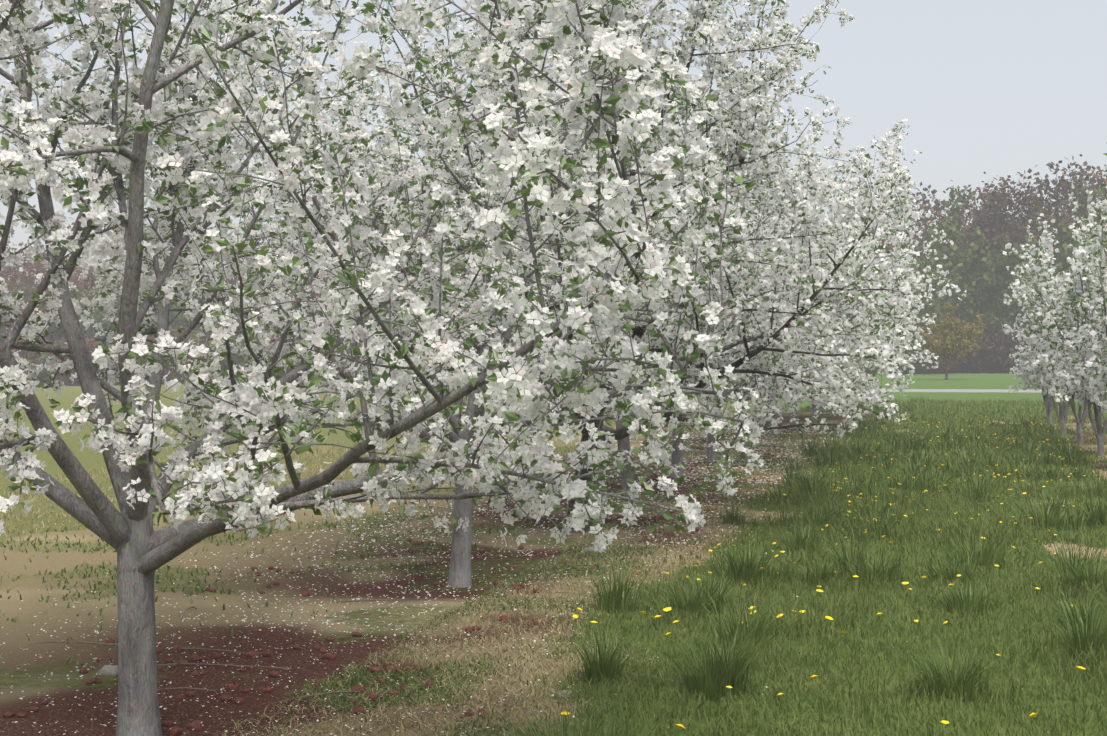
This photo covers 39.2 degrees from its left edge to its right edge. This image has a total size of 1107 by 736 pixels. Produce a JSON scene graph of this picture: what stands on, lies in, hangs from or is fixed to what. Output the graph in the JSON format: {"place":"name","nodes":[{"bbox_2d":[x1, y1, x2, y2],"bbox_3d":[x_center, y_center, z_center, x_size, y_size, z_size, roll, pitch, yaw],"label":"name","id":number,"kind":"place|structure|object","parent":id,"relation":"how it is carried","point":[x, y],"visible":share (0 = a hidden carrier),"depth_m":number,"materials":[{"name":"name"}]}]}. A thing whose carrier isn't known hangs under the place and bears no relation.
{"place":"outdoors","nodes":[
{"label":"outdoors","id":0,"kind":"place"},
{"bbox_2d":[0,396,1106,735],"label":"grass","id":1,"kind":"structure","parent":0,"point":[1080,630],"depth_m":10.89,"materials":[{"name":"green plant"}]},
{"bbox_2d":[0,332,1106,735],"bbox_3d":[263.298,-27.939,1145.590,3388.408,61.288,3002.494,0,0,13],"label":"orchard ground","id":2,"kind":"structure","parent":0,"point":[92,716],"depth_m":10.71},
{"bbox_2d":[4,247,21,329],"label":"tree","id":3,"kind":"object","parent":2,"relation":"on","point":[14,282],"visible":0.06,"depth_m":174.48,"materials":[{"name":"brown plant"}]},
{"bbox_2d":[0,236,39,327],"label":"tree","id":4,"kind":"object","parent":2,"relation":"on","point":[6,272],"visible":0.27,"depth_m":151.80,"materials":[{"name":"brown plant"}]},
{"bbox_2d":[0,329,50,386],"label":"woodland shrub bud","id":5,"kind":"object","parent":2,"relation":"on","point":[31,353],"visible":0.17,"depth_m":139.03,"materials":[{"name":"brown plant"}]},
{"bbox_2d":[7,248,47,292],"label":"tree","id":6,"kind":"object","parent":2,"relation":"on","point":[31,276],"visible":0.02,"depth_m":164.53,"materials":[{"name":"brown plant"}]},
{"bbox_2d":[5,239,71,288],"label":"bare woodland tree","id":7,"kind":"object","parent":2,"relation":"on","point":[41,246],"visible":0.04,"depth_m":184.50,"materials":[{"name":"brown plant"}]},
{"bbox_2d":[2,279,81,339],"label":"blossoming tree","id":8,"kind":"object","parent":2,"relation":"on","point":[24,292],"visible":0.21,"depth_m":147.06,"materials":[{"name":"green plant"}]},
{"bbox_2d":[0,246,89,330],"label":"tree","id":9,"kind":"object","parent":2,"relation":"on","point":[45,269],"visible":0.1,"depth_m":156.95,"materials":[{"name":"brown plant"}]},
{"bbox_2d":[0,247,90,340],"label":"tree","id":10,"kind":"object","parent":2,"relation":"on","point":[22,278],"visible":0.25,"depth_m":144.59,"materials":[{"name":"brown plant"}]},
{"bbox_2d":[29,342,77,385],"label":"green woodland shrub","id":11,"kind":"object","parent":2,"relation":"on","point":[43,356],"visible":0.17,"depth_m":139.40,"materials":[{"name":"green plant"}]},
{"bbox_2d":[48,337,67,385],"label":"woodland shrub bud","id":12,"kind":"object","parent":2,"relation":"on","point":[61,340],"visible":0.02,"depth_m":144.29,"materials":[{"name":"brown plant"}]},
{"bbox_2d":[53,338,100,385],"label":"woodland shrub bud","id":13,"kind":"object","parent":2,"relation":"on","point":[93,344],"visible":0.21,"depth_m":139.01,"materials":[{"name":"brown plant"}]},
{"bbox_2d":[52,325,103,347],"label":"bare woodland shrub","id":14,"kind":"object","parent":2,"relation":"on","point":[83,332],"visible":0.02,"depth_m":147.63,"materials":[{"name":"brown plant"}]},
{"bbox_2d":[63,336,100,385],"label":"woodland shrub bud","id":15,"kind":"object","parent":2,"relation":"on","point":[92,338],"depth_m":142.57,"materials":[{"name":"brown plant"}]},
{"bbox_2d":[70,260,113,326],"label":"tree","id":16,"kind":"object","parent":2,"relation":"on","point":[92,270],"visible":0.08,"depth_m":159.46,"materials":[{"name":"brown plant"}]},
{"bbox_2d":[21,220,162,290],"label":"blossoming tree","id":17,"kind":"object","parent":2,"relation":"on","point":[89,266],"depth_m":165.53,"materials":[{"name":"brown plant"}]},
{"bbox_2d":[75,274,142,340],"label":"blossoming tree","id":18,"kind":"object","parent":2,"relation":"on","point":[98,315],"visible":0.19,"depth_m":145.90,"materials":[{"name":"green plant"}]},
{"bbox_2d":[94,338,143,384],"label":"bare woodland shrub","id":19,"kind":"object","parent":2,"relation":"on","point":[116,365],"visible":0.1,"depth_m":139.00,"materials":[{"name":"brown plant"}]},
{"bbox_2d":[97,271,204,335],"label":"bare woodland tree","id":20,"kind":"object","parent":2,"relation":"on","point":[179,306],"depth_m":151.09,"materials":[{"name":"brown plant"}]},
{"bbox_2d":[135,333,190,384],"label":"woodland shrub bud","id":21,"kind":"object","parent":2,"relation":"on","point":[167,370],"visible":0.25,"depth_m":137.59,"materials":[{"name":"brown plant"}]},
{"bbox_2d":[140,273,208,338],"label":"blossoming tree","id":22,"kind":"object","parent":2,"relation":"on","point":[173,315],"visible":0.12,"depth_m":146.54,"materials":[{"name":"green plant"}]},
{"bbox_2d":[162,338,192,383],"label":"bare woodland shrub","id":23,"kind":"object","parent":2,"relation":"on","point":[186,341],"visible":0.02,"depth_m":142.68,"materials":[{"name":"brown plant"}]},
{"bbox_2d":[172,260,209,333],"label":"blossoming tree","id":24,"kind":"object","parent":2,"relation":"on","point":[183,308],"visible":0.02,"depth_m":158.76,"materials":[{"name":"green plant"}]},
{"bbox_2d":[173,321,214,349],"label":"blossoming tree","id":25,"kind":"object","parent":2,"relation":"on","point":[194,338],"visible":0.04,"depth_m":146.37,"materials":[{"name":"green plant"}]},
{"bbox_2d":[179,348,222,383],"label":"woodland shrub bud","id":26,"kind":"object","parent":2,"relation":"on","point":[210,362],"visible":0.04,"depth_m":138.55,"materials":[{"name":"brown plant"}]},
{"bbox_2d":[180,254,269,334],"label":"bare woodland tree","id":27,"kind":"object","parent":2,"relation":"on","point":[231,281],"visible":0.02,"depth_m":152.08,"materials":[{"name":"brown plant"}]},
{"bbox_2d":[195,272,268,332],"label":"blossoming tree","id":28,"kind":"object","parent":2,"relation":"on","point":[228,299],"visible":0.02,"depth_m":159.66,"materials":[{"name":"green plant"}]},
{"bbox_2d":[201,328,269,382],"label":"olive woodland shrub","id":29,"kind":"object","parent":2,"relation":"on","point":[240,361],"visible":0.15,"depth_m":138.34,"materials":[{"name":"green plant"}]},
{"bbox_2d":[216,222,311,280],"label":"bare woodland tree","id":30,"kind":"object","parent":2,"relation":"on","point":[262,242],"depth_m":169.16,"materials":[{"name":"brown plant"}]},
{"bbox_2d":[255,309,280,331],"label":"blossoming tree","id":31,"kind":"object","parent":2,"relation":"on","point":[270,321],"depth_m":148.91,"materials":[{"name":"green plant"}]},
{"bbox_2d":[222,236,326,315],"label":"bare woodland tree","id":32,"kind":"object","parent":2,"relation":"on","point":[294,252],"visible":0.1,"depth_m":153.06,"materials":[{"name":"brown plant"}]},
{"bbox_2d":[258,332,296,380],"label":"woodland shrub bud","id":33,"kind":"object","parent":2,"relation":"on","point":[280,373],"visible":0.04,"depth_m":141.27,"materials":[{"name":"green plant"}]},
{"bbox_2d":[254,251,330,325],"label":"bare woodland tree","id":34,"kind":"object","parent":2,"relation":"on","point":[294,302],"visible":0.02,"depth_m":157.28,"materials":[{"name":"brown plant"}]},
{"bbox_2d":[271,217,338,318],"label":"tree","id":35,"kind":"object","parent":2,"relation":"on","point":[317,295],"visible":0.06,"depth_m":146.39,"materials":[{"name":"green plant"}]},
{"bbox_2d":[277,339,335,381],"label":"woodland shrub bud","id":36,"kind":"object","parent":2,"relation":"on","point":[297,364],"visible":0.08,"depth_m":138.23,"materials":[{"name":"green plant"}]},
{"bbox_2d":[332,347,362,372],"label":"olive woodland shrub","id":37,"kind":"object","parent":2,"relation":"on","point":[348,350],"visible":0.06,"depth_m":141.46,"materials":[{"name":"green plant"}]},
{"bbox_2d":[359,229,402,317],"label":"blossoming tree","id":38,"kind":"object","parent":2,"relation":"on","point":[386,304],"depth_m":146.47,"materials":[{"name":"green plant"}]},
{"bbox_2d":[0,0,764,735],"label":"apple tree","id":39,"kind":"object","parent":2,"relation":"on","point":[138,116],"visible":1,"depth_m":6.16,"materials":[{"name":"white plant"}]},
{"bbox_2d":[0,0,787,587],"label":"apple tree","id":40,"kind":"object","parent":2,"relation":"on","point":[460,560],"visible":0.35,"depth_m":11.47,"materials":[{"name":"white plant"}]},
{"bbox_2d":[0,424,842,735],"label":"orchard floor debris","id":41,"kind":"object","parent":2,"relation":"on","point":[194,724],"visible":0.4,"depth_m":9.16,"materials":[{"name":"plant"}]},
{"bbox_2d":[0,424,886,735],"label":"fallen petals","id":42,"kind":"object","parent":2,"relation":"on","point":[442,562],"visible":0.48,"depth_m":13.38,"materials":[{"name":"white plant"}]},
{"bbox_2d":[418,230,479,321],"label":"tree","id":43,"kind":"object","parent":2,"relation":"on","point":[459,289],"visible":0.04,"depth_m":148.93,"materials":[{"name":"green plant"}]},
{"bbox_2d":[420,206,479,297],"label":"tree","id":44,"kind":"object","parent":2,"relation":"on","point":[427,238],"depth_m":158.27,"materials":[{"name":"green plant"}]},
{"bbox_2d":[298,0,921,532],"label":"apple tree","id":45,"kind":"object","parent":2,"relation":"on","point":[728,62],"visible":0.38,"depth_m":15.03,"materials":[{"name":"white plant"}]},
{"bbox_2d":[314,10,912,500],"bbox_3d":[0.949,-1.296,18.888,6.653,6.253,7.270,0,0,13],"label":"apple tree","id":46,"kind":"object","parent":2,"relation":"on","point":[868,298],"visible":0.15,"depth_m":18.05,"materials":[{"name":"white plant"}]},
{"bbox_2d":[463,64,881,478],"bbox_3d":[1.514,-1.442,22.672,6.325,6.546,7.073,0,0,13],"label":"apple tree","id":47,"kind":"object","parent":2,"relation":"on","point":[677,456],"depth_m":23.11,"materials":[{"name":"white plant"}]},
{"bbox_2d":[512,118,916,460],"bbox_3d":[2.828,-1.261,26.819,6.673,6.105,8.055,0,0,13],"label":"apple tree","id":48,"kind":"object","parent":2,"relation":"on","point":[890,157],"visible":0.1,"depth_m":25.27,"materials":[{"name":"white plant"}]},
{"bbox_2d":[656,120,917,446],"bbox_3d":[4.080,-1.558,30.576,5.985,6.634,7.425,0,0,13],"label":"apple tree","id":49,"kind":"object","parent":2,"relation":"on","point":[851,225],"visible":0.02,"depth_m":29.46,"materials":[{"name":"white plant"}]},
{"bbox_2d":[684,198,950,424],"bbox_3d":[5.713,-1.634,38.537,8.760,6.640,7.257,0,0,0],"label":"apple tree","id":50,"kind":"object","parent":2,"relation":"on","point":[851,359],"visible":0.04,"depth_m":36.59,"materials":[{"name":"white plant"}]},
{"bbox_2d":[561,415,1085,735],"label":"dandelions","id":51,"kind":"object","parent":2,"relation":"on","point":[1032,715],"visible":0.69,"depth_m":11.65,"materials":[{"name":"yellow plant"}]},
{"bbox_2d":[764,211,915,419],"bbox_3d":[6.825,-1.604,42.646,5.830,6.463,7.234,0,0,25],"label":"apple tree","id":52,"kind":"object","parent":2,"relation":"on","point":[814,410],"depth_m":42.57,"materials":[{"name":"white plant"}]},
{"bbox_2d":[771,174,913,274],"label":"tree","id":53,"kind":"object","parent":2,"relation":"on","point":[859,195],"depth_m":151.21,"materials":[{"name":"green plant"}]},
{"bbox_2d":[753,134,949,435],"bbox_3d":[4.925,-1.641,34.763,6.477,6.703,7.243,0,0,-28],"label":"apple tree","id":54,"kind":"object","parent":2,"relation":"on","point":[911,233],"visible":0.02,"depth_m":33.21,"materials":[{"name":"white plant"}]},
{"bbox_2d":[757,176,966,413],"bbox_3d":[8.082,-2.147,46.820,7.295,7.550,8.158,0,0,38],"label":"apple tree","id":55,"kind":"object","parent":2,"relation":"on","point":[943,292],"visible":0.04,"depth_m":46.88,"materials":[{"name":"white plant"}]},
{"bbox_2d":[857,350,881,372],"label":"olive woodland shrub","id":56,"kind":"object","parent":2,"relation":"on","point":[872,371],"visible":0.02,"depth_m":139.21,"materials":[{"name":"green plant"}]},
{"bbox_2d":[858,221,894,265],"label":"tree","id":57,"kind":"object","parent":2,"relation":"on","point":[884,241],"depth_m":150.53,"materials":[{"name":"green plant"}]},
{"bbox_2d":[892,192,933,258],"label":"tree","id":58,"kind":"object","parent":2,"relation":"on","point":[922,204],"depth_m":169.54,"materials":[{"name":"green plant"}]},
{"bbox_2d":[881,311,950,373],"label":"olive woodland shrub","id":59,"kind":"object","parent":2,"relation":"on","point":[918,369],"visible":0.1,"depth_m":132.66,"materials":[{"name":"green plant"}]},
{"bbox_2d":[868,181,968,259],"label":"bare woodland tree","id":60,"kind":"object","parent":2,"relation":"on","point":[936,207],"visible":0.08,"depth_m":158.81,"materials":[{"name":"brown plant"}]},
{"bbox_2d":[891,261,961,373],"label":"tree","id":61,"kind":"object","parent":2,"relation":"on","point":[935,305],"visible":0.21,"depth_m":126.71,"materials":[{"name":"green plant"}]},
{"bbox_2d":[901,227,968,311],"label":"tree","id":62,"kind":"object","parent":2,"relation":"on","point":[928,263],"visible":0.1,"depth_m":139.74,"materials":[{"name":"green plant"}]},
{"bbox_2d":[913,311,975,373],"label":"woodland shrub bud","id":63,"kind":"object","parent":2,"relation":"on","point":[952,367],"visible":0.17,"depth_m":134.64,"materials":[{"name":"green plant"}]},
{"bbox_2d":[918,301,985,379],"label":"tree","id":64,"kind":"object","parent":2,"relation":"on","point":[937,346],"visible":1,"depth_m":104.14,"materials":[{"name":"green plant"}]},
{"bbox_2d":[924,257,987,372],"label":"tree","id":65,"kind":"object","parent":2,"relation":"on","point":[969,312],"visible":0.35,"depth_m":136.56,"materials":[{"name":"green plant"}]},
{"bbox_2d":[904,179,1009,241],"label":"tree","id":66,"kind":"object","parent":2,"relation":"on","point":[972,199],"visible":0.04,"depth_m":212.47,"materials":[{"name":"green plant"}]},
{"bbox_2d":[894,178,1024,289],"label":"tree","id":67,"kind":"object","parent":2,"relation":"on","point":[979,191],"visible":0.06,"depth_m":152.38,"materials":[{"name":"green plant"}]},
{"bbox_2d":[934,315,984,372],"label":"olive woodland shrub","id":68,"kind":"object","parent":2,"relation":"on","point":[979,356],"visible":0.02,"depth_m":136.75,"materials":[{"name":"green plant"}]},
{"bbox_2d":[911,180,1024,317],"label":"tree","id":69,"kind":"object","parent":2,"relation":"on","point":[984,268],"visible":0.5,"depth_m":137.98,"materials":[{"name":"green plant"}]},
{"bbox_2d":[910,194,1025,300],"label":"bare woodland tree","id":70,"kind":"object","parent":2,"relation":"on","point":[993,215],"visible":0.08,"depth_m":143.93,"materials":[{"name":"brown plant"}]},
{"bbox_2d":[949,319,997,372],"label":"bare woodland shrub","id":71,"kind":"object","parent":2,"relation":"on","point":[974,355],"visible":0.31,"depth_m":135.49,"materials":[{"name":"brown plant"}]},
{"bbox_2d":[966,319,1010,372],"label":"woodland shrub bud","id":72,"kind":"object","parent":2,"relation":"on","point":[989,370],"visible":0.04,"depth_m":136.72,"materials":[{"name":"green plant"}]},
{"bbox_2d":[949,187,1049,243],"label":"tree","id":73,"kind":"object","parent":2,"relation":"on","point":[974,203],"depth_m":167.52,"materials":[{"name":"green plant"}]},
{"bbox_2d":[981,320,1031,372],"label":"bare woodland shrub","id":74,"kind":"object","parent":2,"relation":"on","point":[1002,357],"visible":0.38,"depth_m":134.65,"materials":[{"name":"brown plant"}]},
{"bbox_2d":[955,240,1058,348],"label":"tree","id":75,"kind":"object","parent":2,"relation":"on","point":[980,297],"visible":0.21,"depth_m":136.24,"materials":[{"name":"green plant"}]},
{"bbox_2d":[961,192,1054,268],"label":"bare woodland tree","id":76,"kind":"object","parent":2,"relation":"on","point":[987,193],"depth_m":156.75,"materials":[{"name":"brown plant"}]},
{"bbox_2d":[989,321,1027,372],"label":"bare woodland shrub","id":77,"kind":"object","parent":2,"relation":"on","point":[1003,349],"visible":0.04,"depth_m":135.15,"materials":[{"name":"brown plant"}]},
{"bbox_2d":[970,269,1057,334],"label":"tree","id":78,"kind":"object","parent":2,"relation":"on","point":[1001,307],"visible":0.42,"depth_m":135.92,"materials":[{"name":"green plant"}]},
{"bbox_2d":[941,170,1099,295],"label":"bare woodland tree","id":79,"kind":"object","parent":2,"relation":"on","point":[1004,202],"visible":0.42,"depth_m":138.95,"materials":[{"name":"brown plant"}]},
{"bbox_2d":[1002,221,1067,426],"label":"apple tree","id":80,"kind":"object","parent":2,"relation":"on","point":[1048,402],"visible":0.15,"depth_m":38.23,"materials":[{"name":"white plant"}]},
{"bbox_2d":[1010,318,1082,358],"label":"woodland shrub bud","id":81,"kind":"object","parent":2,"relation":"on","point":[1022,340],"depth_m":134.00,"materials":[{"name":"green plant"}]},
{"bbox_2d":[993,154,1105,266],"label":"bare woodland tree","id":82,"kind":"object","parent":2,"relation":"on","point":[1063,184],"visible":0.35,"depth_m":142.57,"materials":[{"name":"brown plant"}]},
{"bbox_2d":[993,161,1106,253],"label":"bare woodland tree","id":83,"kind":"object","parent":2,"relation":"on","point":[1085,163],"visible":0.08,"depth_m":151.69,"materials":[{"name":"brown plant"}]},
{"bbox_2d":[1000,219,1104,434],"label":"apple tree","id":84,"kind":"object","parent":2,"relation":"on","point":[1037,364],"visible":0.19,"depth_m":34.66,"materials":[{"name":"white plant"}]},
{"bbox_2d":[1000,183,1106,455],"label":"apple tree","id":85,"kind":"object","parent":2,"relation":"on","point":[1065,292],"visible":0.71,"depth_m":27.76,"materials":[{"name":"white plant"}]},
{"bbox_2d":[1011,190,1106,443],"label":"apple tree","id":86,"kind":"object","parent":2,"relation":"on","point":[1064,375],"visible":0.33,"depth_m":31.03,"materials":[{"name":"white plant"}]},
{"bbox_2d":[1013,203,1106,302],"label":"tree","id":87,"kind":"object","parent":2,"relation":"on","point":[1062,226],"visible":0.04,"depth_m":136.11,"materials":[{"name":"brown plant"}]},
{"bbox_2d":[1046,179,1106,305],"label":"tree","id":88,"kind":"object","parent":2,"relation":"on","point":[1063,248],"visible":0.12,"depth_m":136.36,"materials":[{"name":"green plant"}]},
{"bbox_2d":[1058,163,1106,231],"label":"tree","id":89,"kind":"object","parent":2,"relation":"on","point":[1064,169],"visible":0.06,"depth_m":145.38,"materials":[{"name":"brown plant"}]},
{"bbox_2d":[1066,142,1106,401],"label":"apple tree","id":90,"kind":"object","parent":2,"relation":"on","point":[1098,290],"visible":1,"depth_m":23.92,"materials":[{"name":"white plant"}]},
{"bbox_2d":[1079,165,1106,194],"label":"tree","id":91,"kind":"object","parent":2,"relation":"on","point":[1100,171],"visible":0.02,"depth_m":168.58,"materials":[{"name":"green plant"}]},
{"bbox_2d":[1086,165,1106,207],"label":"tree","id":92,"kind":"object","parent":2,"relation":"on","point":[1088,166],"depth_m":158.60,"materials":[{"name":"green plant"}]},
{"bbox_2d":[0,0,1106,328],"label":"sky","id":93,"kind":"structure","parent":0,"point":[1000,88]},
{"bbox_2d":[723,389,1106,392],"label":"farm road","id":94,"kind":"structure","parent":0,"point":[967,390],"depth_m":74.08,"materials":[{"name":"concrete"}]}
]}

